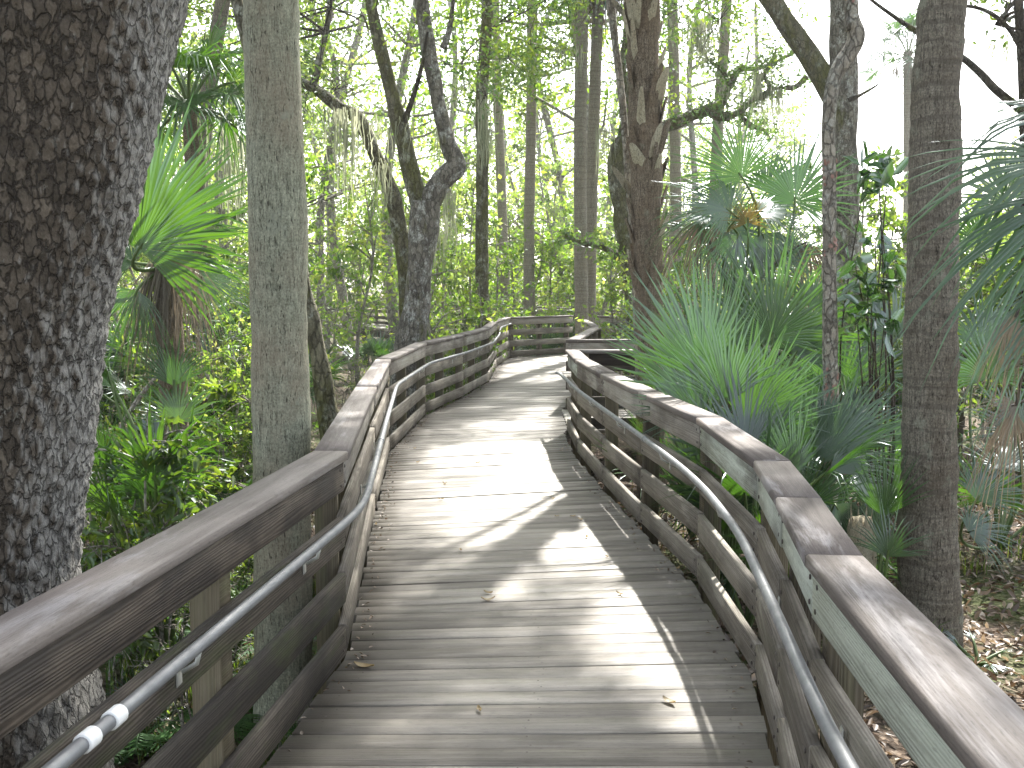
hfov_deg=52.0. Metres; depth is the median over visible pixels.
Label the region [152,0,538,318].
oak tree
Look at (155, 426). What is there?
palmetto
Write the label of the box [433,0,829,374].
oak tree
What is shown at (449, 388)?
shrub
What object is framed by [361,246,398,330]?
sapling
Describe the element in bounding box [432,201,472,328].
sapling
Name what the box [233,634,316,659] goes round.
fern
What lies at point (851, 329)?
shrub
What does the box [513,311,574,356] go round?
palmetto
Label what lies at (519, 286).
sapling
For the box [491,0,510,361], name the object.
palm tree
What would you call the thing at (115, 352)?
palmetto
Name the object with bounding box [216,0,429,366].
tree
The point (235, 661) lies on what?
grass
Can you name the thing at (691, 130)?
tree
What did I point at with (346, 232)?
sapling
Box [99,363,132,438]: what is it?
shrub
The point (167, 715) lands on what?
palmetto
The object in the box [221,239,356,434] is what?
shrub
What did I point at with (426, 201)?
oak tree
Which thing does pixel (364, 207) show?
sapling
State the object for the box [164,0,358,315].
tree
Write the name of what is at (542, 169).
tree
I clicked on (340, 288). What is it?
tree
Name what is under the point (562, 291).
shrub
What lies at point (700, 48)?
spanish moss
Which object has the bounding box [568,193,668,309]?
sapling
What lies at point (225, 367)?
sapling
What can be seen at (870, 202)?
sapling
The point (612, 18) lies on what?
vine stem
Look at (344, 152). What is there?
spanish moss
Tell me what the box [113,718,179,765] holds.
fern
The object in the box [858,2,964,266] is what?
palm tree
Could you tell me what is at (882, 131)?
sky
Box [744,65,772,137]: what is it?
spanish moss
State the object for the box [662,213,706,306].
sapling
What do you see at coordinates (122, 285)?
sapling
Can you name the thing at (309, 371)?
palmetto
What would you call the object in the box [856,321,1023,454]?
shrub
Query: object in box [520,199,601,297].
sapling
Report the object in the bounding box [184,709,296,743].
fern
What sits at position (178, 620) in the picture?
palmetto
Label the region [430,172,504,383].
sapling
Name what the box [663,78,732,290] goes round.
tree
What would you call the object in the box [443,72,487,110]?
spanish moss
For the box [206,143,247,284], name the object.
sapling
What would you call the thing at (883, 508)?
palmetto
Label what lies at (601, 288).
sapling
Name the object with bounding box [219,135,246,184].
spanish moss
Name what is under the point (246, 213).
sapling
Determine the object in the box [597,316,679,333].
railing
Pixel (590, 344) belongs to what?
railing
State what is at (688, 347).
palmetto
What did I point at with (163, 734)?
fern
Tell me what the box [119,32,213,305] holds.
sapling
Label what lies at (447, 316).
shrub
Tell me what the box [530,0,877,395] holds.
oak tree
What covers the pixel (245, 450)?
shrub
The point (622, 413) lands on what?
platform deck
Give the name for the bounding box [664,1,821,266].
tree
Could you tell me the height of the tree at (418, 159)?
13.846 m
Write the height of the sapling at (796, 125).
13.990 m
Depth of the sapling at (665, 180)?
31.81 m
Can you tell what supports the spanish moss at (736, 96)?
hanging from the oak tree at (618, 192)
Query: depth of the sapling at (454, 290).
30.77 m
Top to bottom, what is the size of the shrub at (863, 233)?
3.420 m
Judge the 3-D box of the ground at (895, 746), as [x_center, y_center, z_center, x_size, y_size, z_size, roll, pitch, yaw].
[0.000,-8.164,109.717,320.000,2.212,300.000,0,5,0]
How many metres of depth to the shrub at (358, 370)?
17.58 m
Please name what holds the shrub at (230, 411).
on the ground at (895, 746)
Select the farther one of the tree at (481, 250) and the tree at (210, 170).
the tree at (210, 170)
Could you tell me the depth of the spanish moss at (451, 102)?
19.60 m
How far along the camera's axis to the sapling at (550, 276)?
29.51 m
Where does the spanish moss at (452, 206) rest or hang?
hanging from the oak tree at (426, 201)
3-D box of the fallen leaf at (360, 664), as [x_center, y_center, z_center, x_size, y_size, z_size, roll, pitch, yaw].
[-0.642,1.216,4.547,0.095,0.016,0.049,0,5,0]
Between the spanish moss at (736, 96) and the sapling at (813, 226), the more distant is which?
the spanish moss at (736, 96)
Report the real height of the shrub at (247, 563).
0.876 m
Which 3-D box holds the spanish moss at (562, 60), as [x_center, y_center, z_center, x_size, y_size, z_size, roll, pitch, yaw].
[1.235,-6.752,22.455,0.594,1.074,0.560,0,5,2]
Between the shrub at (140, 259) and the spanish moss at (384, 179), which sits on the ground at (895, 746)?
the shrub at (140, 259)
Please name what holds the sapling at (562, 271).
on the ground at (895, 746)
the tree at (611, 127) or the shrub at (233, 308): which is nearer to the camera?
the shrub at (233, 308)
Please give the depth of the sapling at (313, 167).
17.47 m
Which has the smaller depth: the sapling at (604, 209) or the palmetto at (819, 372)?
the palmetto at (819, 372)
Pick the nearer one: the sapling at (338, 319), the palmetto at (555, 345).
the palmetto at (555, 345)
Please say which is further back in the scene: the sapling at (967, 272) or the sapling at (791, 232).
the sapling at (791, 232)
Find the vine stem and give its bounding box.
[606,0,637,379]
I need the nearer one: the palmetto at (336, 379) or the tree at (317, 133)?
the palmetto at (336, 379)
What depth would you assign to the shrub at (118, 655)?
6.02 m
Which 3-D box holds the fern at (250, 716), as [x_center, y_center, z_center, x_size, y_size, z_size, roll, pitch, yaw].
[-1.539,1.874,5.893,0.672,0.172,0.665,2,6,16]
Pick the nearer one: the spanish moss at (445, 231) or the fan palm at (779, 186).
the fan palm at (779, 186)
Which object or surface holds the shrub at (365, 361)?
on the ground at (895, 746)
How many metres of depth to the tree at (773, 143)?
57.74 m
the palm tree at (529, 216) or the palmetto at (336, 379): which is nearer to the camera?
the palmetto at (336, 379)
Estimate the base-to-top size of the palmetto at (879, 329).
3.510 m
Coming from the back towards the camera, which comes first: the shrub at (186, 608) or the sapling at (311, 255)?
the sapling at (311, 255)
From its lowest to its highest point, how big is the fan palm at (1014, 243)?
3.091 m
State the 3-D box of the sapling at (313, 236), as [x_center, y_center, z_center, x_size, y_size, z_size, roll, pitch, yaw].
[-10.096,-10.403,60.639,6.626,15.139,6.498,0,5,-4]
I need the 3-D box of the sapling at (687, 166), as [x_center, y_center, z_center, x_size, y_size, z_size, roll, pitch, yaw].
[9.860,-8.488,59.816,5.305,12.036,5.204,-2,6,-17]
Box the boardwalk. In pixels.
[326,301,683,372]
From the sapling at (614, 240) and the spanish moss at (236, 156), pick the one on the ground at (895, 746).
the sapling at (614, 240)
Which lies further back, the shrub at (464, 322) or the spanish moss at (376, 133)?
the shrub at (464, 322)
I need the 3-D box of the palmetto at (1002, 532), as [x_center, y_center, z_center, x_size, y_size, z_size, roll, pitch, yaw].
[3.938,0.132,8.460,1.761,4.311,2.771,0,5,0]
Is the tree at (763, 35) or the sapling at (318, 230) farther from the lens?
the tree at (763, 35)
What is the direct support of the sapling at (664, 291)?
on the ground at (895, 746)
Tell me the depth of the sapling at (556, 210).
40.35 m
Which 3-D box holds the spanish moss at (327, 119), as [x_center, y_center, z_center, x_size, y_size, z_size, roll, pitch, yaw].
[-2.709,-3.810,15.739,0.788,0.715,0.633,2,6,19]
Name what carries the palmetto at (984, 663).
on the ground at (895, 746)
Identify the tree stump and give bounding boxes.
[847,505,876,567]
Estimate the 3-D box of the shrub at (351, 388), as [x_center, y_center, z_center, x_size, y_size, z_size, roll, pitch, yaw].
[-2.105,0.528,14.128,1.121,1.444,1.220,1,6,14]
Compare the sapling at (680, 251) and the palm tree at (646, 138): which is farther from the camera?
the sapling at (680, 251)
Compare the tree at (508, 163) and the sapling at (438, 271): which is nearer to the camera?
the sapling at (438, 271)
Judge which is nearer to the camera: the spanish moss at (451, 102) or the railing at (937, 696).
the railing at (937, 696)
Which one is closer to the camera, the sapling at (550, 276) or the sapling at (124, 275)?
the sapling at (550, 276)
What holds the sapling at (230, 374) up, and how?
on the ground at (895, 746)
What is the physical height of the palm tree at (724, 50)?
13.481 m
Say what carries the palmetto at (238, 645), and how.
on the ground at (895, 746)
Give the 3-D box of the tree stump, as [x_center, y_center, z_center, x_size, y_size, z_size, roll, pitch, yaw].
[2.103,1.166,6.239,0.229,0.985,0.201,0,5,0]
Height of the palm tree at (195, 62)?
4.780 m
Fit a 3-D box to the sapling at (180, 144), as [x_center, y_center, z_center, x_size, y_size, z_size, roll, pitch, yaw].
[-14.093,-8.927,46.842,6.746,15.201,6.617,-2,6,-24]
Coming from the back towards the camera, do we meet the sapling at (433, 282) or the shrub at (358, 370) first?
the sapling at (433, 282)
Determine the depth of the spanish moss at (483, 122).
20.93 m
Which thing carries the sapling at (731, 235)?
on the ground at (895, 746)
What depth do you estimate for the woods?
74.79 m
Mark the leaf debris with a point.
(362, 655)
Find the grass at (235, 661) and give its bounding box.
[83,437,1023,767]
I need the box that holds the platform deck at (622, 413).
[561,409,963,432]
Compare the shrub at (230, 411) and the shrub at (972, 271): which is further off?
the shrub at (972, 271)
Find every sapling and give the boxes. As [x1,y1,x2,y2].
[109,280,127,329]
[113,188,161,333]
[116,183,169,318]
[117,224,154,318]
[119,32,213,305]
[119,273,140,289]
[127,241,252,507]
[130,61,247,293]
[133,163,228,318]
[138,29,247,295]
[181,239,247,327]
[182,198,247,322]
[192,305,251,458]
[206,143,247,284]
[206,198,248,295]
[207,66,247,290]
[210,220,248,325]
[237,151,376,315]
[242,214,355,328]
[303,72,369,310]
[307,197,352,327]
[308,186,379,362]
[309,168,380,343]
[312,173,398,385]
[312,188,397,360]
[312,227,376,363]
[341,185,407,320]
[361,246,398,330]
[362,219,474,352]
[363,166,507,414]
[364,211,463,318]
[368,215,407,313]
[385,129,493,337]
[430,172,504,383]
[430,227,531,357]
[431,201,520,362]
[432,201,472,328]
[438,175,522,304]
[451,199,522,316]
[454,278,507,382]
[464,199,566,356]
[465,206,549,362]
[467,41,598,299]
[489,170,546,304]
[508,76,612,306]
[508,153,612,307]
[515,232,573,327]
[518,130,606,307]
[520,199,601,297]
[521,196,625,326]
[542,190,617,307]
[549,174,664,338]
[567,225,664,408]
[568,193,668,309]
[596,182,621,309]
[604,215,690,309]
[614,230,698,308]
[616,172,719,310]
[624,203,721,338]
[661,253,708,333]
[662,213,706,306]
[663,131,710,290]
[683,225,721,307]
[689,191,796,312]
[699,100,814,284]
[718,200,750,313]
[754,155,885,309]
[762,224,809,282]
[767,220,812,314]
[771,216,814,277]
[814,141,907,291]
[837,140,908,561]
[865,174,908,273]
[959,173,1019,292]
[959,216,979,292]
[960,183,1020,299]
[965,150,1017,245]
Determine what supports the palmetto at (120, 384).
on the ground at (895, 746)
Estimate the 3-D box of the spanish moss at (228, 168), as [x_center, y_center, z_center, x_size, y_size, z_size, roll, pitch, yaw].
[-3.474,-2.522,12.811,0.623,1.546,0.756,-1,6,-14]
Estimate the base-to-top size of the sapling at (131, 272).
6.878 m
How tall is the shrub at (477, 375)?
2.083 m
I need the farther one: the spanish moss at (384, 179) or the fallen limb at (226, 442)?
the spanish moss at (384, 179)
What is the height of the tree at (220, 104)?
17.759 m
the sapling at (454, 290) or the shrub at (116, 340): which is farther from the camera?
the sapling at (454, 290)
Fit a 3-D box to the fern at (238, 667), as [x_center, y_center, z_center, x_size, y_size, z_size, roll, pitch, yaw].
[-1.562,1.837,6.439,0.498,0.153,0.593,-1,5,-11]
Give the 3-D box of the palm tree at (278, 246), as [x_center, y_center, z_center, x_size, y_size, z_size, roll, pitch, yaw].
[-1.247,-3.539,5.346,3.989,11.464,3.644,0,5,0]
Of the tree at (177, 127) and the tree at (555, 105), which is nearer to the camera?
the tree at (555, 105)
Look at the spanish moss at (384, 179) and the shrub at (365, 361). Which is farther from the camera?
the shrub at (365, 361)
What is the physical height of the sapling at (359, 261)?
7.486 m
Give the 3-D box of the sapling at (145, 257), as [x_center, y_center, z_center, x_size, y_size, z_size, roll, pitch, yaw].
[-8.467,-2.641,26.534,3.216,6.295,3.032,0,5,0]
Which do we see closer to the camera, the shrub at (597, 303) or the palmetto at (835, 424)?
the palmetto at (835, 424)
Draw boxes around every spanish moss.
[201,118,247,234]
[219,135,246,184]
[302,106,353,146]
[312,103,376,212]
[355,114,419,163]
[359,158,393,218]
[425,128,443,166]
[429,89,468,128]
[433,215,457,268]
[440,190,470,255]
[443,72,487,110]
[464,96,503,171]
[474,124,497,168]
[491,49,528,88]
[556,43,583,90]
[594,124,615,173]
[666,12,720,61]
[685,18,716,86]
[687,11,724,68]
[717,84,743,112]
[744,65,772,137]
[754,85,795,138]
[977,34,1016,80]
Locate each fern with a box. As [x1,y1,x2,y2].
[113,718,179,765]
[125,704,192,756]
[134,629,189,658]
[169,707,261,732]
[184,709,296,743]
[232,660,249,676]
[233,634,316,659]
[234,718,296,738]
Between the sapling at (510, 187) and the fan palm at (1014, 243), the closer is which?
the fan palm at (1014, 243)
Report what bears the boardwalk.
on the ground at (895, 746)
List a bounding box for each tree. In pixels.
[0,0,190,767]
[150,0,305,378]
[150,45,242,300]
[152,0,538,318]
[162,112,247,219]
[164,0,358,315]
[164,8,307,254]
[171,0,409,222]
[184,0,623,451]
[187,0,230,326]
[204,0,377,440]
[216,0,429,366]
[226,2,424,316]
[233,0,462,369]
[242,0,312,749]
[300,0,540,351]
[316,0,690,387]
[341,80,473,238]
[353,0,548,304]
[398,0,735,327]
[416,60,524,284]
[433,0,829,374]
[454,83,567,298]
[458,0,622,306]
[489,59,606,305]
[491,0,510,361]
[517,0,674,323]
[523,0,537,356]
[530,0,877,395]
[543,40,685,308]
[573,76,709,207]
[574,0,588,333]
[601,0,788,307]
[611,0,672,498]
[662,51,805,233]
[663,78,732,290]
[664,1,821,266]
[667,1,682,311]
[705,0,731,302]
[821,0,864,508]
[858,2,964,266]
[869,0,1023,457]
[896,0,967,647]
[971,103,1018,198]
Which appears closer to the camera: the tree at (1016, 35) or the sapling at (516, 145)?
the tree at (1016, 35)
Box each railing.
[0,315,572,767]
[555,350,1023,767]
[565,339,894,407]
[567,320,600,397]
[571,349,971,456]
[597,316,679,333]
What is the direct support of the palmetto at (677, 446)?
on the ground at (895, 746)
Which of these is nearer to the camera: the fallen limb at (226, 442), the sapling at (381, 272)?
the fallen limb at (226, 442)
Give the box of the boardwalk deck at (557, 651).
[263,355,779,767]
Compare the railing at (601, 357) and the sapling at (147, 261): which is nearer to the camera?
the railing at (601, 357)
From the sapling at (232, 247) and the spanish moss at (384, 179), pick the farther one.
the sapling at (232, 247)
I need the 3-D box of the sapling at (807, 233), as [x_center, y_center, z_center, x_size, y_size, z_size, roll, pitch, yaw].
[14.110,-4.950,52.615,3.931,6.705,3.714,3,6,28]
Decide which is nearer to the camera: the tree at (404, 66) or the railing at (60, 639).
the railing at (60, 639)
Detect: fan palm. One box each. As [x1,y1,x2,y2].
[106,88,249,624]
[645,105,870,519]
[883,100,1023,582]
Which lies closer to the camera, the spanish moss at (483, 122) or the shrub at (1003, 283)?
the shrub at (1003, 283)
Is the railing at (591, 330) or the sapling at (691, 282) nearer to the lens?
the railing at (591, 330)
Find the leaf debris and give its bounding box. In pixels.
[288,364,752,767]
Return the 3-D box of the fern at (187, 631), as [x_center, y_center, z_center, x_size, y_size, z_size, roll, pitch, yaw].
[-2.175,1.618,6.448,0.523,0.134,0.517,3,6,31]
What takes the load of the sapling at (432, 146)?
on the ground at (895, 746)
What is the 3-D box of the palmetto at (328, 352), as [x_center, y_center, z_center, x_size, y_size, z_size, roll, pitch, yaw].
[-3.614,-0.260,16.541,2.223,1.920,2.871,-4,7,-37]
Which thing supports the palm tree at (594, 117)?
on the ground at (895, 746)
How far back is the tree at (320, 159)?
48.75 m
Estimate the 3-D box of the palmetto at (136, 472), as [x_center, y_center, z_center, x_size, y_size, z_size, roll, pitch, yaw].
[-2.012,1.227,6.205,1.305,3.340,1.409,0,5,0]
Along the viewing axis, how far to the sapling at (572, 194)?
50.25 m
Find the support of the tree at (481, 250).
on the ground at (895, 746)
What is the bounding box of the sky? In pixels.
[116,0,1018,290]
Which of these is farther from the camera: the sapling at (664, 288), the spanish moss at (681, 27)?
the sapling at (664, 288)
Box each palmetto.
[85,329,252,656]
[90,407,249,536]
[100,307,224,426]
[102,320,251,486]
[103,668,192,731]
[105,307,158,407]
[105,323,140,391]
[167,572,236,638]
[185,577,252,662]
[193,433,252,512]
[210,323,314,401]
[239,323,355,418]
[310,352,347,412]
[340,330,394,368]
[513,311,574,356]
[528,335,563,355]
[585,358,803,540]
[602,252,869,599]
[655,342,905,626]
[659,215,884,543]
[683,348,902,598]
[712,346,883,443]
[757,323,902,502]
[804,268,904,539]
[840,440,934,577]
[944,628,1013,672]
[957,143,1023,574]
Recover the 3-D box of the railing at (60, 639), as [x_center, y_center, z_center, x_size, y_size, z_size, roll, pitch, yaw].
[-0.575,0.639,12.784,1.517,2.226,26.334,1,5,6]
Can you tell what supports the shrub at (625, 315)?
on the ground at (895, 746)
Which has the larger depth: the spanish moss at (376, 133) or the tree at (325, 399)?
the spanish moss at (376, 133)
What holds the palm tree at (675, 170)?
on the ground at (895, 746)
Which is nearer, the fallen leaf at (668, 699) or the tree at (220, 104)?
the fallen leaf at (668, 699)
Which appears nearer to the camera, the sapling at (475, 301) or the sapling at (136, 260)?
the sapling at (475, 301)
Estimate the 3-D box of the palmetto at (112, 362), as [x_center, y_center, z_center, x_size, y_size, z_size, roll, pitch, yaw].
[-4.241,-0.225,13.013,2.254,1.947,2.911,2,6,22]
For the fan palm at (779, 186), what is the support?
on the ground at (895, 746)
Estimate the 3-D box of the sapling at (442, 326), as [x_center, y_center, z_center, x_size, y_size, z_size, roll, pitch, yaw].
[-1.601,-1.787,21.520,2.828,5.468,2.666,0,5,-5]
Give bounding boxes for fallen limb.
[82,376,155,545]
[188,387,246,484]
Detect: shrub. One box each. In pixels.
[80,365,309,671]
[81,505,189,687]
[92,395,151,483]
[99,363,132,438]
[105,573,253,727]
[106,289,136,352]
[110,257,249,339]
[112,317,252,499]
[117,249,316,475]
[189,308,318,513]
[191,337,252,465]
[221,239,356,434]
[230,555,253,633]
[310,353,362,408]
[311,370,395,440]
[345,353,388,394]
[359,357,370,379]
[394,322,450,381]
[426,331,496,405]
[426,350,480,413]
[431,294,474,376]
[454,304,514,352]
[515,280,574,354]
[557,295,621,338]
[598,276,694,395]
[600,315,623,373]
[774,225,871,337]
[806,218,976,391]
[819,241,968,408]
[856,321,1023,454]
[879,207,1020,444]
[959,247,1023,463]
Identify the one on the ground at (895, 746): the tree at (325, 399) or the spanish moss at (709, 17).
the tree at (325, 399)
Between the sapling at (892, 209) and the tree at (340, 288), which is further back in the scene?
the tree at (340, 288)
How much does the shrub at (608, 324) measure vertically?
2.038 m
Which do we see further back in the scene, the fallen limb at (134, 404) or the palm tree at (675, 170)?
the palm tree at (675, 170)
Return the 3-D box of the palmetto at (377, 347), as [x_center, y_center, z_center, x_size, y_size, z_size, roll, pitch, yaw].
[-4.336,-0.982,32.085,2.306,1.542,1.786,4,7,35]
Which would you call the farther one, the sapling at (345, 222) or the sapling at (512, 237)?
the sapling at (345, 222)
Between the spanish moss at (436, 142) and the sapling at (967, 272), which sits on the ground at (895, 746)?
the sapling at (967, 272)
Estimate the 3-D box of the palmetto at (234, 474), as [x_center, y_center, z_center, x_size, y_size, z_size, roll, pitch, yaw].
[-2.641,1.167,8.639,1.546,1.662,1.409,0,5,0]
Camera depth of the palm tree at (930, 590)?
5.89 m
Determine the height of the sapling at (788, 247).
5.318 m
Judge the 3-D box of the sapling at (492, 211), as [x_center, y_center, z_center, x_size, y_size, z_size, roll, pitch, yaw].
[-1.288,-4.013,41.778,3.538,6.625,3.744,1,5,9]
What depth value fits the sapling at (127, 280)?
31.93 m
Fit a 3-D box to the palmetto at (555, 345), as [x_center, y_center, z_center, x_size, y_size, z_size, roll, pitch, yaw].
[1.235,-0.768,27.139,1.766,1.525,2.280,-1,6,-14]
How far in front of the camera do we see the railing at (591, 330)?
17.32 m
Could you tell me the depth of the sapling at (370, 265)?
18.32 m
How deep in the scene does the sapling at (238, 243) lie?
36.05 m
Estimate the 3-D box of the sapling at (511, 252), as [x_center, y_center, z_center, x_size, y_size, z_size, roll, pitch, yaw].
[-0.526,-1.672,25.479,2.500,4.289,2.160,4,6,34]
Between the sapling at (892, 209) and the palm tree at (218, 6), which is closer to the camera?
the palm tree at (218, 6)
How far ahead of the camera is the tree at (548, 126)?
45.05 m
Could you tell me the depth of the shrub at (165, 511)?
5.85 m
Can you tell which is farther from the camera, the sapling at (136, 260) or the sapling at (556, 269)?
the sapling at (556, 269)
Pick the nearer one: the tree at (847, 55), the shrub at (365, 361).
the tree at (847, 55)
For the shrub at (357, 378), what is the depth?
16.50 m
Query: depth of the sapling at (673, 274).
20.77 m
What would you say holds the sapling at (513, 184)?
on the ground at (895, 746)
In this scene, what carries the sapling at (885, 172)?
on the ground at (895, 746)
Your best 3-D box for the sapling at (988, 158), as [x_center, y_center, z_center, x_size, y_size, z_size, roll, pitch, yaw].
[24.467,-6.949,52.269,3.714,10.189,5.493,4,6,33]
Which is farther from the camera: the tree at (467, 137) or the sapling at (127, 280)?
the tree at (467, 137)
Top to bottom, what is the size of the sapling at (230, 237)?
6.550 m
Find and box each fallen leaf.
[353,661,373,666]
[662,695,675,702]
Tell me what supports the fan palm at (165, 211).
on the ground at (895, 746)
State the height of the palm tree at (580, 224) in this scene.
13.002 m
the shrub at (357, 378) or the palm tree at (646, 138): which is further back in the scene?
the shrub at (357, 378)
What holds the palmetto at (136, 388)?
on the ground at (895, 746)
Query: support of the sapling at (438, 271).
on the ground at (895, 746)
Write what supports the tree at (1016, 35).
on the ground at (895, 746)
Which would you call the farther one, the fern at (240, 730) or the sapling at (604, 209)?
the sapling at (604, 209)
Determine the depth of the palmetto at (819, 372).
9.50 m
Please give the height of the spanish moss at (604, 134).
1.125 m
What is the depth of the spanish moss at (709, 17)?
19.99 m
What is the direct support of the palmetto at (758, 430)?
on the ground at (895, 746)
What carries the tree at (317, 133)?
on the ground at (895, 746)
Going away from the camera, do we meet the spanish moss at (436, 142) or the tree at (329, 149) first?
the spanish moss at (436, 142)
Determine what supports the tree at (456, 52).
on the ground at (895, 746)
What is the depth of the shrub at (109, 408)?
9.17 m
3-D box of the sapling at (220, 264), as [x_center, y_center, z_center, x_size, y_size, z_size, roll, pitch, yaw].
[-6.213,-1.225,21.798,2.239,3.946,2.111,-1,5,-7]
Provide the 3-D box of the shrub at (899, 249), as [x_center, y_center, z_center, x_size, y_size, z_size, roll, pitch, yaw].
[5.965,-0.799,17.276,2.173,3.142,2.500,-5,7,-43]
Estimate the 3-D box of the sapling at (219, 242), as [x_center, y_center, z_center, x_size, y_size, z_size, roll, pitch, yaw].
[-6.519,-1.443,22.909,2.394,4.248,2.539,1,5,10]
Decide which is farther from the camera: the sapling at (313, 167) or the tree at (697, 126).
the tree at (697, 126)
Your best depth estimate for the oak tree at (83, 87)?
3.31 m
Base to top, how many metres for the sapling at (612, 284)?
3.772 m
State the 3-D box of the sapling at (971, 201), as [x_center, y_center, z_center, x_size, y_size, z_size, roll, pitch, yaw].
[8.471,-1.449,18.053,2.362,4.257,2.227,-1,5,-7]
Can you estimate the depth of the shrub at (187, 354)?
9.70 m
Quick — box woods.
[119,40,1019,319]
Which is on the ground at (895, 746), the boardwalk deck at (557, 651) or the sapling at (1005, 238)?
the sapling at (1005, 238)
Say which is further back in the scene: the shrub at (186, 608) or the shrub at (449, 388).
the shrub at (449, 388)
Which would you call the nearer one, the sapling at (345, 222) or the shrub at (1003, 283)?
the shrub at (1003, 283)
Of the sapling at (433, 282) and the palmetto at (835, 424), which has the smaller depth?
the palmetto at (835, 424)
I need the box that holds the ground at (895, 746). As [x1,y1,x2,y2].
[83,290,1023,767]
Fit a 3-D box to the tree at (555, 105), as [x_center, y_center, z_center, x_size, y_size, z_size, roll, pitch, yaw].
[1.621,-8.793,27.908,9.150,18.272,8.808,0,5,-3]
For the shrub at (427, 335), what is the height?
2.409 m
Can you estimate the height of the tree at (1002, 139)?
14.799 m
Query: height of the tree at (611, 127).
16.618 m
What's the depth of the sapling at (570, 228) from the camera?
58.30 m
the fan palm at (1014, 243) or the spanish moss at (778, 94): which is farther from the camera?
the spanish moss at (778, 94)
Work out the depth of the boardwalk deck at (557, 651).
5.04 m
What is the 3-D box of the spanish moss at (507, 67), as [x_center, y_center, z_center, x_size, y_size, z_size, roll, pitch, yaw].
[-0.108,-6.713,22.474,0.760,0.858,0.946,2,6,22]
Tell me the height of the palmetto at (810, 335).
2.718 m
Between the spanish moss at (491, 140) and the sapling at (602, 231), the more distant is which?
the sapling at (602, 231)
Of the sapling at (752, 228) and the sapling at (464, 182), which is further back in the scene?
the sapling at (464, 182)
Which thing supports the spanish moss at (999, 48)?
hanging from the oak tree at (816, 66)
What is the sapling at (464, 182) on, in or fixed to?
on the ground at (895, 746)
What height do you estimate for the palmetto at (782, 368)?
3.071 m

